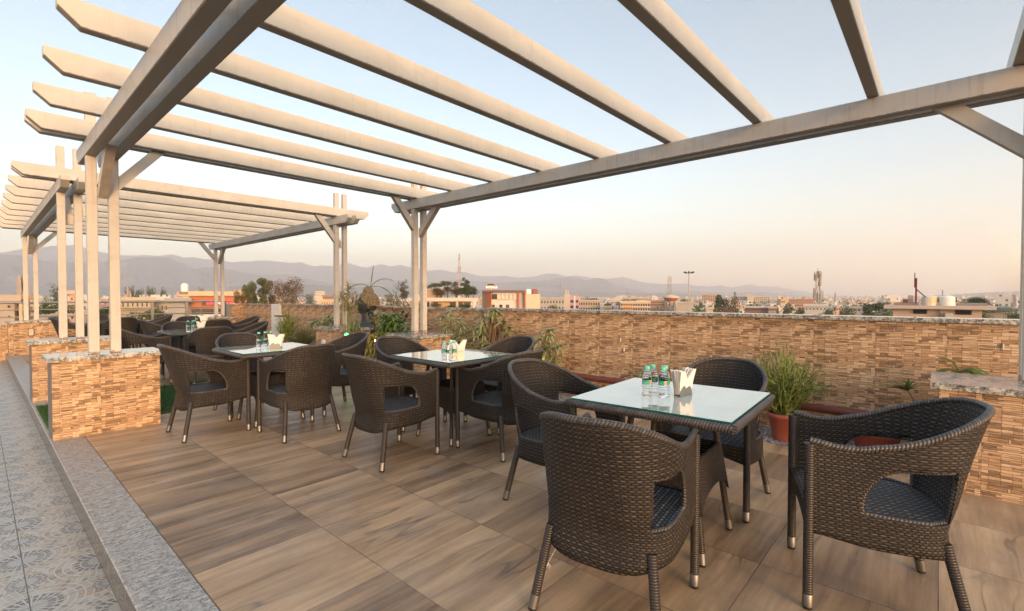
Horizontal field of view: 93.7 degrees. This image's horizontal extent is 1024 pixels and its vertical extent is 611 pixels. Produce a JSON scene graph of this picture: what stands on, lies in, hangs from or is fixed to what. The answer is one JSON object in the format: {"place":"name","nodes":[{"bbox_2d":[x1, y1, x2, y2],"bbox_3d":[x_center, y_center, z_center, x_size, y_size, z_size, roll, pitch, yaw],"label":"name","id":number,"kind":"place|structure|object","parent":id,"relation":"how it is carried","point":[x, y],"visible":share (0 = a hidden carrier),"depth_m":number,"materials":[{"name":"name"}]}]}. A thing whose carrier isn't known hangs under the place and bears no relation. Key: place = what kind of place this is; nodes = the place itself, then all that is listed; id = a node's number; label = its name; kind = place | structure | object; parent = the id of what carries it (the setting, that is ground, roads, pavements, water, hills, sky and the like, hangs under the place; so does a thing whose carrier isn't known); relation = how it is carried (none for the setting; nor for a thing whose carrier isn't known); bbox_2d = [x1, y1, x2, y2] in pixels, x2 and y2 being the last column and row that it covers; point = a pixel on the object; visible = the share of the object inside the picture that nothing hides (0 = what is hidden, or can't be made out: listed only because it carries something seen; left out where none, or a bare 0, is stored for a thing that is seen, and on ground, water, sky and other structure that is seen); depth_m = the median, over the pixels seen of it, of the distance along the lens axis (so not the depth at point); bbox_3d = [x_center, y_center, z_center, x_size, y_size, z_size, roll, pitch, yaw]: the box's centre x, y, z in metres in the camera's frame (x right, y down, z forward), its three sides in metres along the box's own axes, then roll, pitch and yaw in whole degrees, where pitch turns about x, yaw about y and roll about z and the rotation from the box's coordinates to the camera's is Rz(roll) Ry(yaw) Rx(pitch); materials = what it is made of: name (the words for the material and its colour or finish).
{"place":"outdoors","nodes":[
{"label":"outdoors","id":0,"kind":"place"},
{"bbox_2d":[0,295,20,324],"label":"apartment house","id":1,"kind":"structure","parent":0,"point":[8,298],"depth_m":42.66,"materials":[{"name":"paint"}]},
{"bbox_2d":[0,360,121,610],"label":"path","id":2,"kind":"structure","parent":0,"point":[49,561],"depth_m":2.79,"materials":[{"name":"grey tile"}]},
{"bbox_2d":[0,320,174,360],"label":"wall","id":3,"kind":"structure","parent":2,"relation":"on","point":[4,341],"depth_m":10.32,"materials":[{"name":"stone"}]},
{"bbox_2d":[0,300,220,320],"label":"steel railing","id":4,"kind":"object","parent":3,"relation":"on","point":[21,316],"visible":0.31,"depth_m":12.00,"materials":[{"name":"metal"}]},
{"bbox_2d":[160,380,252,407],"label":"grass","id":5,"kind":"structure","parent":0,"point":[167,394],"depth_m":6.01,"materials":[{"name":"green plant"}]},
{"bbox_2d":[271,307,300,342],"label":"potted grass","id":6,"kind":"object","parent":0,"point":[285,328],"depth_m":11.03,"materials":[{"name":"plant"}]},
{"bbox_2d":[284,324,315,344],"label":"potted grass","id":7,"kind":"object","parent":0,"point":[301,338],"depth_m":10.12,"materials":[{"name":"green plant"}]},
{"bbox_2d":[0,284,736,297],"bbox_3d":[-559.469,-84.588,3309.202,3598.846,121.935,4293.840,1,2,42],"label":"hills","id":8,"kind":"structure","parent":0,"point":[171,291],"depth_m":3099.57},
{"bbox_2d":[0,254,812,297],"bbox_3d":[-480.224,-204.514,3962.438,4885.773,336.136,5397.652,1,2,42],"label":"hills","id":9,"kind":"structure","parent":0,"point":[154,272],"depth_m":3570.17,"materials":[{"name":"grey"}]},
{"bbox_2d":[0,245,838,296],"bbox_3d":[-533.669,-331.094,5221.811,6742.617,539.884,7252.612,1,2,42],"label":"hills","id":10,"kind":"structure","parent":0,"point":[357,274],"depth_m":5491.34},
{"bbox_2d":[409,289,477,307],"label":"terrace house","id":11,"kind":"structure","parent":0,"point":[432,298],"depth_m":87.81,"materials":[{"name":"paint"}]},
{"bbox_2d":[482,284,539,307],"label":"hotel building","id":12,"kind":"structure","parent":0,"point":[525,299],"depth_m":95.18,"materials":[{"name":"paint"}]},
{"bbox_2d":[0,0,1023,296],"label":"sky","id":13,"kind":"structure","parent":0,"point":[932,198],"materials":[{"name":"blue"}]},
{"bbox_2d":[22,345,1023,610],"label":"floor","id":14,"kind":"structure","parent":0,"point":[304,517],"depth_m":2.53,"materials":[{"name":"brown wood"}]},
{"bbox_2d":[5,320,57,355],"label":"stone plinth","id":15,"kind":"structure","parent":14,"relation":"on","point":[17,332],"depth_m":10.16,"materials":[{"name":"brown stone"}]},
{"bbox_2d":[25,335,109,401],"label":"stone plinth","id":16,"kind":"structure","parent":14,"relation":"on","point":[38,376],"depth_m":5.71,"materials":[{"name":"brown stone"}]},
{"bbox_2d":[49,317,87,336],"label":"wicker chair","id":17,"kind":"object","parent":14,"relation":"on","point":[55,323],"visible":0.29,"depth_m":9.56,"materials":[{"name":"wicker"}]},
{"bbox_2d":[41,347,160,440],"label":"stone plinth","id":18,"kind":"structure","parent":14,"relation":"on","point":[102,391],"depth_m":4.38,"materials":[{"name":"brown stone"}]},
{"bbox_2d":[24,0,1023,386],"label":"pergola","id":19,"kind":"object","parent":18,"relation":"on","point":[188,46],"visible":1,"depth_m":3.62,"materials":[{"name":"paint"}]},
{"bbox_2d":[36,401,171,429],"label":"grass","id":20,"kind":"structure","parent":14,"relation":"on","point":[43,410],"depth_m":5.15,"materials":[{"name":"green plant"}]},
{"bbox_2d":[5,354,219,610],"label":"kerb","id":21,"kind":"structure","parent":14,"relation":"on","point":[143,566],"depth_m":2.55,"materials":[{"name":"grey stone"}]},
{"bbox_2d":[101,317,137,347],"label":"wicker chair","id":22,"kind":"object","parent":14,"relation":"on","point":[130,324],"visible":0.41,"depth_m":9.73,"materials":[{"name":"wicker"}]},
{"bbox_2d":[121,329,171,383],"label":"wicker chair","id":23,"kind":"object","parent":14,"relation":"on","point":[128,338],"visible":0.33,"depth_m":6.66,"materials":[{"name":"wicker"}]},
{"bbox_2d":[138,319,161,334],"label":"wicker chair","id":24,"kind":"object","parent":14,"relation":"on","point":[148,328],"visible":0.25,"depth_m":8.59,"materials":[{"name":"wicker"}]},
{"bbox_2d":[136,314,172,347],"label":"wicker chair","id":25,"kind":"object","parent":14,"relation":"on","point":[162,320],"visible":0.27,"depth_m":10.77,"materials":[{"name":"wicker"}]},
{"bbox_2d":[160,321,194,376],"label":"wicker chair","id":26,"kind":"object","parent":14,"relation":"on","point":[174,325],"visible":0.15,"depth_m":7.91,"materials":[{"name":"wicker"}]},
{"bbox_2d":[157,329,234,353],"bbox_3d":[-4.813,0.743,7.318,0.830,0.731,0.830,1,2,42],"label":"wicker table","id":27,"kind":"object","parent":14,"relation":"on","point":[181,333],"visible":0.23,"depth_m":7.09,"materials":[{"name":"brown glass"}]},
{"bbox_2d":[157,344,250,442],"bbox_3d":[-2.841,0.750,4.392,0.551,0.836,0.656,1,2,42],"label":"wicker chair","id":28,"kind":"object","parent":14,"relation":"on","point":[228,382],"visible":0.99,"depth_m":4.26,"materials":[{"name":"wicker"}]},
{"bbox_2d":[183,326,232,383],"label":"wicker chair","id":29,"kind":"object","parent":14,"relation":"on","point":[203,339],"visible":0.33,"depth_m":6.62,"materials":[{"name":"wicker"}]},
{"bbox_2d":[194,319,231,345],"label":"wicker chair","id":30,"kind":"object","parent":14,"relation":"on","point":[219,322],"visible":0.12,"depth_m":8.71,"materials":[{"name":"wicker"}]},
{"bbox_2d":[208,316,237,322],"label":"stone plinth","id":31,"kind":"structure","parent":14,"relation":"on","point":[232,319],"depth_m":12.94,"materials":[{"name":"brown stone"}]},
{"bbox_2d":[0,145,368,338],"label":"pergola","id":32,"kind":"object","parent":31,"relation":"on","point":[40,198],"visible":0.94,"depth_m":8.38,"materials":[{"name":"paint"}]},
{"bbox_2d":[231,316,259,330],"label":"wicker chair","id":33,"kind":"object","parent":14,"relation":"on","point":[246,322],"visible":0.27,"depth_m":9.88,"materials":[{"name":"wicker"}]},
{"bbox_2d":[213,332,280,417],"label":"wicker chair","id":34,"kind":"object","parent":14,"relation":"on","point":[235,339],"visible":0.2,"depth_m":5.50,"materials":[{"name":"wicker"}]},
{"bbox_2d":[235,321,268,359],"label":"wicker chair","id":35,"kind":"object","parent":14,"relation":"on","point":[260,327],"visible":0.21,"depth_m":7.98,"materials":[{"name":"wicker"}]},
{"bbox_2d":[211,342,306,427],"bbox_3d":[-2.449,0.791,4.869,0.830,0.731,0.830,1,2,42],"label":"wicker table","id":36,"kind":"object","parent":14,"relation":"on","point":[251,352],"visible":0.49,"depth_m":4.68,"materials":[{"name":"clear glass"}]},
{"bbox_2d":[257,343,340,443],"bbox_3d":[-1.921,0.750,4.384,0.656,0.836,0.551,1,1,41],"label":"wicker chair","id":37,"kind":"object","parent":14,"relation":"on","point":[307,370],"visible":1,"depth_m":4.21,"materials":[{"name":"wicker"}]},
{"bbox_2d":[313,325,372,367],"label":"stone plinth","id":38,"kind":"structure","parent":14,"relation":"on","point":[328,334],"depth_m":8.53,"materials":[{"name":"brown stone"}]},
{"bbox_2d":[322,332,368,416],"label":"wicker chair","id":39,"kind":"object","parent":14,"relation":"on","point":[354,343],"visible":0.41,"depth_m":5.28,"materials":[{"name":"wicker"}]},
{"bbox_2d":[335,282,363,335],"bbox_3d":[-2.636,0.353,7.732,0.808,1.495,0.352,1,2,42],"label":"feather plant","id":40,"kind":"object","parent":14,"relation":"on","point":[348,305],"visible":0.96,"depth_m":7.69,"materials":[{"name":"yellow plant"}]},
{"bbox_2d":[356,286,379,346],"bbox_3d":[-2.658,0.356,8.866,0.393,1.440,0.405,1,1,34],"label":"statue","id":41,"kind":"object","parent":14,"relation":"on","point":[369,299],"visible":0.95,"depth_m":8.75,"materials":[{"name":"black stone"}]},
{"bbox_2d":[364,333,377,359],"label":"variegated shrub","id":42,"kind":"object","parent":14,"relation":"on","point":[370,351],"visible":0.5,"depth_m":7.78,"materials":[{"name":"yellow plant"}]},
{"bbox_2d":[341,353,439,472],"bbox_3d":[-0.980,0.763,3.714,0.551,0.836,0.656,1,1,41],"label":"wicker chair","id":43,"kind":"object","parent":14,"relation":"on","point":[382,403],"visible":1,"depth_m":3.55,"materials":[{"name":"wicker"}]},
{"bbox_2d":[371,311,409,343],"bbox_3d":[-1.926,0.600,7.630,0.965,1.010,0.356,1,2,42],"label":"variegated shrub","id":44,"kind":"object","parent":14,"relation":"on","point":[384,328],"visible":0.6,"depth_m":7.57,"materials":[{"name":"green plant"}]},
{"bbox_2d":[375,336,446,431],"bbox_3d":[-1.065,0.742,4.805,0.656,0.836,0.551,1,2,42],"label":"wicker chair","id":45,"kind":"object","parent":14,"relation":"on","point":[386,347],"visible":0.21,"depth_m":4.96,"materials":[{"name":"wicker"}]},
{"bbox_2d":[385,331,452,378],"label":"stone plinth","id":46,"kind":"structure","parent":14,"relation":"on","point":[431,340],"depth_m":6.95,"materials":[{"name":"brown stone"}]},
{"bbox_2d":[388,349,511,446],"bbox_3d":[-0.523,0.802,4.300,0.830,0.731,0.830,1,2,42],"label":"wicker table","id":47,"kind":"object","parent":14,"relation":"on","point":[471,357],"visible":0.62,"depth_m":4.07,"materials":[{"name":"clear glass"}]},
{"bbox_2d":[463,335,534,421],"bbox_3d":[-0.074,0.741,4.839,0.551,0.836,0.656,1,2,42],"label":"wicker chair","id":48,"kind":"object","parent":14,"relation":"on","point":[516,344],"visible":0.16,"depth_m":5.05,"materials":[{"name":"wicker"}]},
{"bbox_2d":[455,349,543,461],"bbox_3d":[-0.052,0.759,3.932,0.656,0.836,0.551,1,2,42],"label":"wicker chair","id":49,"kind":"object","parent":14,"relation":"on","point":[496,406],"visible":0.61,"depth_m":3.74,"materials":[{"name":"wicker"}]},
{"bbox_2d":[503,358,624,500],"bbox_3d":[0.281,0.777,2.980,0.656,0.836,0.551,1,2,44],"label":"wicker chair","id":50,"kind":"object","parent":14,"relation":"on","point":[538,386],"visible":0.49,"depth_m":3.02,"materials":[{"name":"wicker"}]},
{"bbox_2d":[528,411,699,610],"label":"wicker chair","id":51,"kind":"object","parent":14,"relation":"on","point":[615,507],"visible":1,"depth_m":1.74,"materials":[{"name":"wicker"}]},
{"bbox_2d":[565,378,774,567],"bbox_3d":[0.845,0.837,2.530,0.830,0.731,0.830,1,1,39],"label":"wicker table","id":52,"kind":"object","parent":14,"relation":"on","point":[716,410],"visible":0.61,"depth_m":2.35,"materials":[{"name":"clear glass"}]},
{"bbox_2d":[642,366,651,396],"bbox_3d":[0.704,0.393,2.498,0.052,0.155,0.052,-1,1,-35],"label":"water bottle","id":53,"kind":"object","parent":52,"relation":"on","point":[646,383],"visible":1,"depth_m":2.48,"materials":[{"name":"white"}]},
{"bbox_2d":[650,364,657,393],"bbox_3d":[0.751,0.392,2.559,0.052,0.155,0.052,0,1,3],"label":"water bottle","id":54,"kind":"object","parent":52,"relation":"on","point":[653,371],"visible":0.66,"depth_m":2.54,"materials":[{"name":"white"}]},
{"bbox_2d":[658,367,667,397],"bbox_3d":[0.778,0.394,2.465,0.052,0.155,0.052,0,1,-12],"label":"water bottle","id":55,"kind":"object","parent":52,"relation":"on","point":[663,384],"visible":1,"depth_m":2.45,"materials":[{"name":"white"}]},
{"bbox_2d":[674,386,691,396],"bbox_3d":[0.900,0.442,2.524,0.112,0.057,0.038,-1,1,-38],"label":"napkin holder","id":56,"kind":"object","parent":52,"relation":"on","point":[685,391],"visible":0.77,"depth_m":2.50,"materials":[{"name":"metal"}]},
{"bbox_2d":[670,367,695,394],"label":"paper napkins","id":57,"kind":"object","parent":56,"relation":"in","point":[682,378],"visible":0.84,"depth_m":2.50,"materials":[{"name":"white paper"}]},
{"bbox_2d":[656,357,770,522],"bbox_3d":[1.300,0.776,3.041,0.551,0.836,0.656,1,1,40],"label":"wicker chair","id":58,"kind":"object","parent":14,"relation":"on","point":[743,446],"visible":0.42,"depth_m":3.02,"materials":[{"name":"wicker"}]},
{"bbox_2d":[787,397,995,610],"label":"wicker chair","id":59,"kind":"object","parent":14,"relation":"on","point":[839,488],"visible":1,"depth_m":1.88,"materials":[{"name":"wicker"}]},
{"bbox_2d":[930,371,1023,504],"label":"stone plinth","id":60,"kind":"structure","parent":14,"relation":"on","point":[996,471],"depth_m":2.95,"materials":[{"name":"brown stone"}]},
{"bbox_2d":[39,291,1019,315],"bbox_3d":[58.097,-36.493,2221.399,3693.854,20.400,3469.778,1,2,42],"label":"houses","id":61,"kind":"structure","parent":0,"point":[1005,299],"depth_m":438.11,"materials":[{"name":"beige concrete"}]},
{"bbox_2d":[540,298,564,308],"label":"shop building","id":62,"kind":"structure","parent":0,"point":[545,303],"depth_m":239.16,"materials":[{"name":"paint"}]},
{"bbox_2d":[579,300,600,309],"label":"shop building","id":63,"kind":"structure","parent":0,"point":[590,304],"depth_m":261.56,"materials":[{"name":"paint"}]},
{"bbox_2d":[620,301,650,310],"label":"office building","id":64,"kind":"structure","parent":0,"point":[636,305],"depth_m":222.60,"materials":[{"name":"paint"}]},
{"bbox_2d":[559,393,854,445],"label":"gravel","id":65,"kind":"structure","parent":0,"point":[767,433],"depth_m":4.40,"materials":[{"name":"grey gravel"}]},
{"bbox_2d":[227,303,242,321],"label":"end wall","id":66,"kind":"structure","parent":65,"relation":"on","point":[236,309],"depth_m":13.73,"materials":[{"name":"stone"}]},
{"bbox_2d":[271,304,280,335],"bbox_3d":[-5.976,0.491,12.330,0.510,1.054,0.200,1,2,42],"label":"white panel","id":67,"kind":"object","parent":65,"relation":"on","point":[275,309],"visible":0.29,"depth_m":12.30,"materials":[{"name":"paint"}]},
{"bbox_2d":[303,315,333,333],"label":"variegated shrub","id":68,"kind":"object","parent":65,"relation":"on","point":[326,322],"visible":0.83,"depth_m":10.24,"materials":[{"name":"green plant"}]},
{"bbox_2d":[432,310,471,345],"bbox_3d":[-0.927,0.588,7.356,0.795,1.046,0.330,1,2,42],"label":"variegated shrub","id":69,"kind":"object","parent":65,"relation":"on","point":[458,326],"visible":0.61,"depth_m":7.29,"materials":[{"name":"green plant"}]},
{"bbox_2d":[466,330,513,365],"bbox_3d":[-0.325,0.729,6.718,0.963,0.792,0.274,1,2,42],"label":"variegated shrub","id":70,"kind":"object","parent":65,"relation":"on","point":[484,343],"visible":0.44,"depth_m":6.76,"materials":[{"name":"green plant"}]},
{"bbox_2d":[467,306,516,363],"bbox_3d":[-0.278,0.558,6.755,0.965,1.128,0.333,1,2,42],"label":"variegated shrub","id":71,"kind":"object","parent":65,"relation":"on","point":[493,314],"visible":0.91,"depth_m":6.77,"materials":[{"name":"green plant"}]},
{"bbox_2d":[487,317,507,342],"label":"dry creeper","id":72,"kind":"object","parent":65,"relation":"on","point":[497,333],"visible":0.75,"depth_m":6.71,"materials":[{"name":"brown plant"}]},
{"bbox_2d":[533,327,569,365],"bbox_3d":[0.462,0.701,6.061,0.638,0.868,0.398,1,2,42],"label":"variegated shrub","id":73,"kind":"object","parent":65,"relation":"on","point":[546,348],"visible":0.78,"depth_m":6.02,"materials":[{"name":"green plant"}]},
{"bbox_2d":[574,373,867,414],"bbox_3d":[2.260,0.906,4.685,4.650,0.070,0.072,1,2,42],"label":"kerb","id":74,"kind":"object","parent":65,"relation":"on","point":[826,409],"depth_m":4.27,"materials":[{"name":"brown stone"}]},
{"bbox_2d":[483,308,1018,443],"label":"parapet wall","id":75,"kind":"structure","parent":65,"relation":"on","point":[860,356],"depth_m":4.40,"materials":[{"name":"stone"}]},
{"bbox_2d":[746,341,836,441],"bbox_3d":[2.378,0.738,4.224,0.837,0.867,0.847,1,2,42],"label":"potted plant","id":76,"kind":"object","parent":65,"relation":"on","point":[785,403],"visible":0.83,"depth_m":4.13,"materials":[{"name":"plant"}]},
{"bbox_2d":[853,436,900,445],"bbox_3d":[2.834,1.036,3.739,0.354,0.291,0.354,1,2,42],"label":"plant pot","id":77,"kind":"object","parent":65,"relation":"on","point":[865,441],"visible":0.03,"depth_m":3.62,"materials":[{"name":"red ceramic"}]},
{"bbox_2d":[874,378,921,400],"bbox_3d":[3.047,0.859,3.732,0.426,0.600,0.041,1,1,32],"label":"philodendron","id":78,"kind":"object","parent":65,"relation":"on","point":[907,386],"visible":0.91,"depth_m":3.72,"materials":[{"name":"green plant"}]},
{"bbox_2d":[935,357,988,374],"bbox_3d":[3.365,0.789,3.612,0.314,0.780,0.174,1,2,42],"label":"fern","id":79,"kind":"object","parent":65,"relation":"on","point":[965,370],"visible":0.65,"depth_m":3.60,"materials":[{"name":"green plant"}]},
{"bbox_2d":[803,304,827,314],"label":"office building","id":80,"kind":"structure","parent":0,"point":[815,309],"depth_m":152.30,"materials":[{"name":"paint"}]},
{"bbox_2d":[828,291,1019,297],"bbox_3d":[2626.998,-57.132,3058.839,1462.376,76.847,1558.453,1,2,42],"label":"hills","id":81,"kind":"structure","parent":0,"point":[988,294],"depth_m":2696.85,"materials":[{"name":"grey"}]},
{"bbox_2d":[983,306,1015,318],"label":"shed","id":82,"kind":"structure","parent":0,"point":[1000,312],"depth_m":59.56,"materials":[{"name":"paint"}]},
{"label":"ground","id":83,"kind":"structure","parent":0,"visible":0},
{"bbox_2d":[33,304,74,321],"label":"tree","id":84,"kind":"object","parent":83,"relation":"on","point":[47,306],"visible":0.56,"depth_m":71.68,"materials":[{"name":"green plant"}]},
{"bbox_2d":[121,297,155,318],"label":"villa","id":85,"kind":"object","parent":83,"relation":"on","point":[133,305],"visible":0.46,"depth_m":90.29,"materials":[{"name":"paint"}]},
{"bbox_2d":[126,309,167,319],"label":"tree","id":86,"kind":"object","parent":83,"relation":"on","point":[148,317],"visible":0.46,"depth_m":75.47,"materials":[{"name":"green plant"}]},
{"bbox_2d":[164,298,191,319],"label":"villa","id":87,"kind":"object","parent":83,"relation":"on","point":[176,310],"visible":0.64,"depth_m":63.87,"materials":[{"name":"paint"}]},
{"bbox_2d":[178,283,251,316],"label":"clinic building","id":88,"kind":"structure","parent":83,"relation":"on","point":[203,295],"depth_m":67.40,"materials":[{"name":"paint"}]},
{"bbox_2d":[233,284,257,302],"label":"tree","id":89,"kind":"object","parent":83,"relation":"on","point":[236,298],"visible":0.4,"depth_m":43.38,"materials":[{"name":"green plant"}]},
{"bbox_2d":[244,278,274,303],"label":"tree","id":90,"kind":"object","parent":83,"relation":"on","point":[250,288],"visible":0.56,"depth_m":40.19,"materials":[{"name":"green plant"}]},
{"bbox_2d":[267,277,305,303],"bbox_3d":[-18.661,7.020,39.928,3.032,18.996,3.034,0,1,-21],"label":"tree","id":91,"kind":"object","parent":83,"relation":"on","point":[287,287],"visible":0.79,"depth_m":39.42,"materials":[{"name":"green plant"}]},
{"bbox_2d":[29,293,1019,310],"bbox_3d":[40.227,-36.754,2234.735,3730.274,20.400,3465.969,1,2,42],"label":"houses","id":92,"kind":"structure","parent":83,"relation":"on","point":[890,301],"depth_m":901.86,"materials":[{"name":"beige concrete"}]},
{"bbox_2d":[43,296,1019,317],"bbox_3d":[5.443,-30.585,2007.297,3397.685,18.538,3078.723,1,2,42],"label":"woods","id":93,"kind":"object","parent":83,"relation":"on","point":[876,312],"visible":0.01,"depth_m":376.54,"materials":[{"name":"green plant"}]},
{"bbox_2d":[45,292,1019,309],"bbox_3d":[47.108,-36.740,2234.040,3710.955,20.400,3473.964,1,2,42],"label":"houses","id":94,"kind":"structure","parent":83,"relation":"on","point":[697,300],"depth_m":739.14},
{"bbox_2d":[564,290,578,308],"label":"tower block","id":95,"kind":"structure","parent":83,"relation":"on","point":[571,302],"depth_m":258.32,"materials":[{"name":"paint"}]},
{"bbox_2d":[663,294,678,310],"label":"water tower","id":96,"kind":"structure","parent":83,"relation":"on","point":[671,298],"depth_m":282.38,"materials":[{"name":"paint"}]},
{"bbox_2d":[724,292,739,312],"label":"tree","id":97,"kind":"object","parent":83,"relation":"on","point":[734,304],"visible":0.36,"depth_m":152.43,"materials":[{"name":"green plant"}]},
{"bbox_2d":[734,296,769,303],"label":"hospital building","id":98,"kind":"structure","parent":83,"relation":"on","point":[763,299],"depth_m":551.71,"materials":[{"name":"paint"}]},
{"bbox_2d":[744,306,767,312],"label":"market hall","id":99,"kind":"structure","parent":83,"relation":"on","point":[756,309],"depth_m":214.18,"materials":[{"name":"paint"}]},
{"bbox_2d":[788,299,814,310],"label":"flat block","id":100,"kind":"structure","parent":83,"relation":"on","point":[799,302],"depth_m":359.64,"materials":[{"name":"paint"}]},
{"bbox_2d":[813,271,821,303],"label":"cell tower","id":101,"kind":"structure","parent":83,"relation":"on","point":[818,275],"depth_m":168.13,"materials":[{"name":"metal"}]},
{"bbox_2d":[861,302,891,315],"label":"tree","id":102,"kind":"object","parent":83,"relation":"on","point":[878,306],"visible":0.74,"depth_m":103.16,"materials":[{"name":"green plant"}]},
{"bbox_2d":[884,295,996,317],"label":"building","id":103,"kind":"structure","parent":83,"relation":"on","point":[909,307],"depth_m":25.45,"materials":[{"name":"paint"}]},
{"bbox_2d":[921,295,937,305],"bbox_3d":[22.845,-0.278,26.252,0.684,0.547,0.684,1,1,41],"label":"water tank","id":104,"kind":"object","parent":103,"relation":"on","point":[930,300],"visible":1,"depth_m":26.00,"materials":[{"name":"white metal"}]},
{"bbox_2d":[938,296,954,305],"bbox_3d":[23.375,-0.264,25.780,0.672,0.537,0.672,1,2,42],"label":"water tank","id":105,"kind":"object","parent":103,"relation":"on","point":[946,300],"visible":1,"depth_m":25.55,"materials":[{"name":"white plastic"}]},
{"bbox_3d":[-3.478,9.345,4.434,20.050,15.640,8.900,1,2,42],"label":"terrace building","id":106,"kind":"object","parent":83,"relation":"on","visible":0},
{"bbox_2d":[242,303,270,334],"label":"parapet wall","id":107,"kind":"structure","parent":106,"relation":"on","point":[262,311],"depth_m":13.04,"materials":[{"name":"stone"}]},
{"bbox_2d":[280,303,484,365],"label":"parapet wall","id":108,"kind":"structure","parent":106,"relation":"on","point":[303,312],"depth_m":8.67,"materials":[{"name":"stone"}]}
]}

